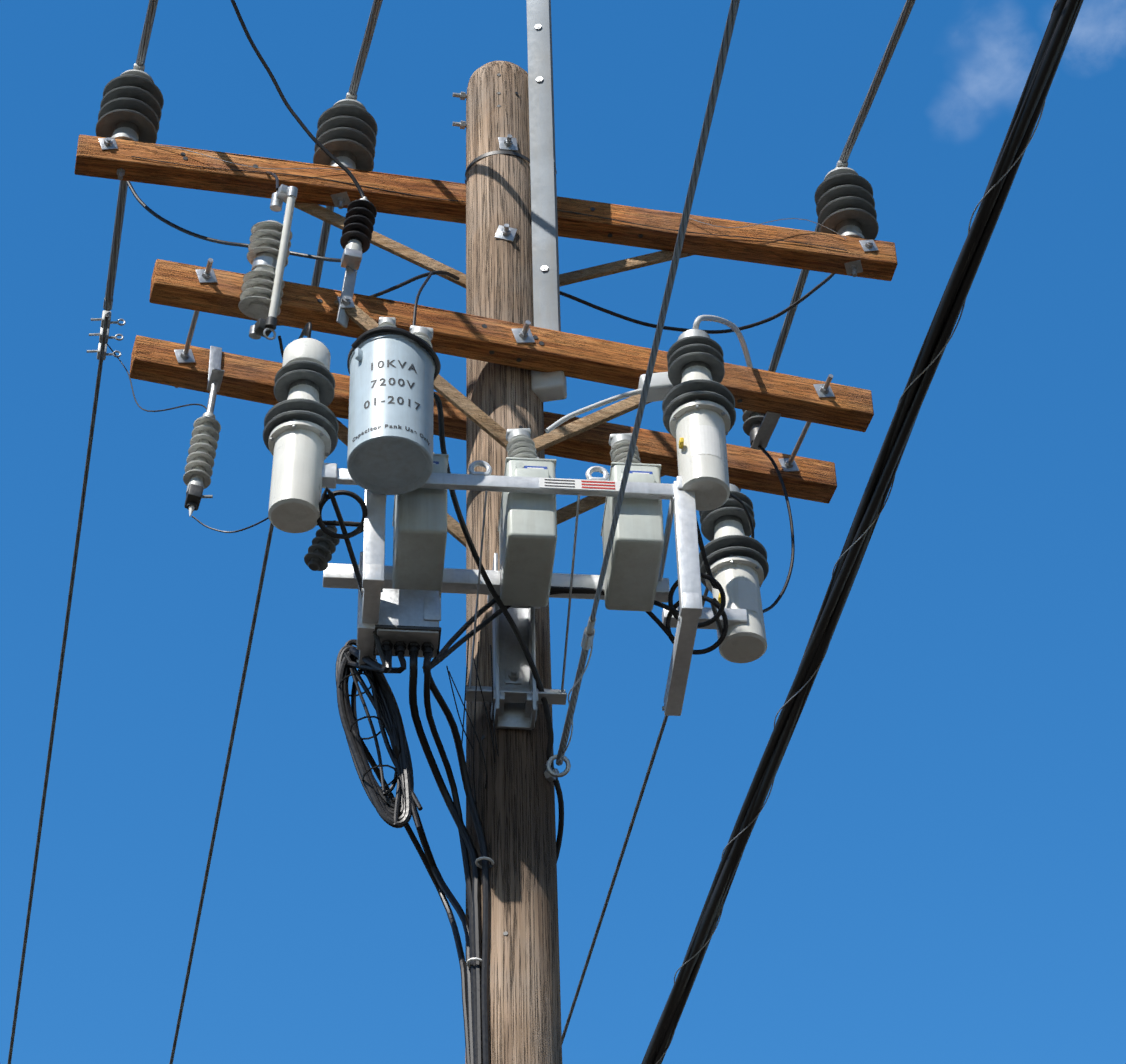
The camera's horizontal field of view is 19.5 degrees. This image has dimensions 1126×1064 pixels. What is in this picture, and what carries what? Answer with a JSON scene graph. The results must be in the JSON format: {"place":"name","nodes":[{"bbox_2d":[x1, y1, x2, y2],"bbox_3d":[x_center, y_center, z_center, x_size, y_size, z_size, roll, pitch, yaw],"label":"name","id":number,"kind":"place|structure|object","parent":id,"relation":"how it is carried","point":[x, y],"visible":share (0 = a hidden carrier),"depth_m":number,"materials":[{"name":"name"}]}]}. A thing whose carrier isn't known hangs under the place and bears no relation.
{"place":"outdoors","nodes":[
{"label":"outdoors","id":0,"kind":"place"},
{"bbox_2d":[347,317,434,494],"bbox_3d":[-0.508,-0.402,9.752,0.268,0.638,0.336,-2,-43,0],"label":"control transformer","id":1,"kind":"object","parent":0,"point":[383,460],"visible":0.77,"depth_m":9.56,"materials":[{"name":"silver metal"}]},
{"bbox_2d":[352,360,429,444],"bbox_3d":[-0.499,-0.379,9.560,0.224,0.285,0.069,2,-43,-4],"label":"transformer stencil","id":2,"kind":"object","parent":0,"point":[392,397],"visible":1,"depth_m":9.55,"materials":[{"name":"paint"}]},
{"bbox_2d":[285,202,691,546],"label":"crossarm braces","id":3,"kind":"object","parent":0,"point":[454,396],"visible":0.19,"depth_m":10.89,"materials":[{"name":"brown wood"}]},
{"bbox_2d":[323,460,702,729],"bbox_3d":[-0.163,0.163,9.736,1.128,0.620,0.616,-2,-43,0],"label":"capacitor rack frame","id":4,"kind":"object","parent":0,"point":[517,695],"visible":0.83,"depth_m":9.71,"materials":[{"name":"silver metal"}]},
{"bbox_2d":[357,552,440,657],"bbox_3d":[-0.481,0.223,9.622,0.241,0.350,0.127,3,-43,-5],"label":"junction box","id":5,"kind":"object","parent":4,"relation":"attached to","point":[407,624],"visible":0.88,"depth_m":9.53,"materials":[{"name":"metal"}]},
{"bbox_2d":[263,329,768,662],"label":"capacitor switches","id":6,"kind":"object","parent":4,"relation":"attached to","point":[300,431],"visible":1,"depth_m":9.88,"materials":[{"name":"white ceramic"}]},
{"bbox_2d":[392,428,663,611],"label":"capacitor units","id":7,"kind":"object","parent":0,"point":[527,527],"visible":0.79,"depth_m":9.71},
{"bbox_2d":[0,0,1125,1063],"label":"sky","id":8,"kind":"structure","parent":0,"point":[931,869],"materials":[{"name":"blue"}]},
{"bbox_2d":[641,0,1083,1063],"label":"overhead cable","id":9,"kind":"object","parent":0,"point":[993,200],"visible":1,"depth_m":5.01,"materials":[{"name":"rubber"}]},
{"label":"ground","id":10,"kind":"structure","parent":0,"visible":0},
{"bbox_2d":[465,61,561,1063],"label":"wood pole","id":11,"kind":"object","parent":10,"relation":"on","point":[515,802],"visible":0.62,"depth_m":9.95,"materials":[{"name":"brown wood"}]},
{"bbox_2d":[98,138,878,471],"bbox_3d":[-0.195,-0.894,11.274,2.836,1.158,0.617,9,-44,-12],"label":"crossarm hardware","id":12,"kind":"object","parent":11,"relation":"attached to","point":[520,334],"visible":0.65,"depth_m":10.98,"materials":[{"name":"silver metal"}]},
{"bbox_2d":[106,0,846,612],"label":"jumper wires","id":13,"kind":"object","parent":12,"relation":"attached to","point":[660,386],"visible":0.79,"depth_m":11.03,"materials":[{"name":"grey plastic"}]},
{"bbox_2d":[129,335,836,503],"bbox_3d":[-0.244,-0.371,11.051,2.440,0.131,0.098,10,-44,-12],"label":"double arm","id":14,"kind":"object","parent":12,"relation":"attached to","point":[153,360],"visible":0.48,"depth_m":11.05},
{"bbox_2d":[74,135,897,280],"bbox_3d":[-0.251,-1.162,11.762,2.980,0.131,0.098,7,-43,-9],"label":"crossarm","id":15,"kind":"object","parent":12,"relation":"attached to","point":[93,159],"visible":0.85,"depth_m":11.71,"materials":[{"name":"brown wood"}]},
{"bbox_2d":[95,63,878,239],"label":"line post insulators","id":16,"kind":"object","parent":15,"relation":"on","point":[131,104],"visible":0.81,"depth_m":11.79,"materials":[{"name":"ceramic"}]},
{"bbox_2d":[8,0,915,1063],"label":"phase conductors","id":17,"kind":"object","parent":16,"relation":"attached to","point":[362,58],"visible":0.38,"depth_m":13.01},
{"bbox_2d":[87,310,125,359],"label":"hot line clamps","id":18,"kind":"object","parent":17,"relation":"attached to","point":[104,312],"visible":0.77,"depth_m":12.77,"materials":[{"name":"metal"}]},
{"bbox_2d":[149,259,873,431],"bbox_3d":[-0.144,-0.610,10.784,2.440,0.131,0.098,10,-44,-12],"label":"double arm","id":19,"kind":"object","parent":12,"relation":"attached to","point":[458,334],"visible":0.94,"depth_m":10.74},
{"bbox_2d":[238,184,297,339],"bbox_3d":[-0.946,-0.856,10.514,0.136,0.583,0.258,17,-46,-19],"label":"fuse cutout","id":20,"kind":"object","parent":19,"relation":"attached to","point":[263,284],"visible":1,"depth_m":10.50,"materials":[{"name":"ceramic"}]},
{"bbox_2d":[183,197,780,570],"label":"surge arresters","id":21,"kind":"object","parent":19,"relation":"attached to","point":[356,238],"visible":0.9,"depth_m":10.64,"materials":[{"name":"ceramic"}]},
{"bbox_2d":[452,73,558,935],"bbox_3d":[-0.171,-0.184,10.618,0.302,3.813,0.268,-27,-48,25],"label":"pole hardware","id":22,"kind":"object","parent":11,"relation":"attached to","point":[507,145],"visible":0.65,"depth_m":11.52,"materials":[{"name":"metal"}]},
{"bbox_2d":[317,326,727,1063],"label":"control cables","id":23,"kind":"object","parent":11,"relation":"attached to","point":[401,808],"visible":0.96,"depth_m":9.56,"materials":[{"name":"black rubber"}]},
{"bbox_2d":[526,0,566,401],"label":"steel channel riser","id":24,"kind":"object","parent":11,"relation":"attached to","point":[548,386],"visible":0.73,"depth_m":11.43,"materials":[{"name":"grey metal"}]},
{"bbox_2d":[546,0,739,776],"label":"down guy strand","id":25,"kind":"object","parent":11,"relation":"attached to","point":[586,646],"visible":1,"depth_m":6.21,"materials":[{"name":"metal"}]}
]}

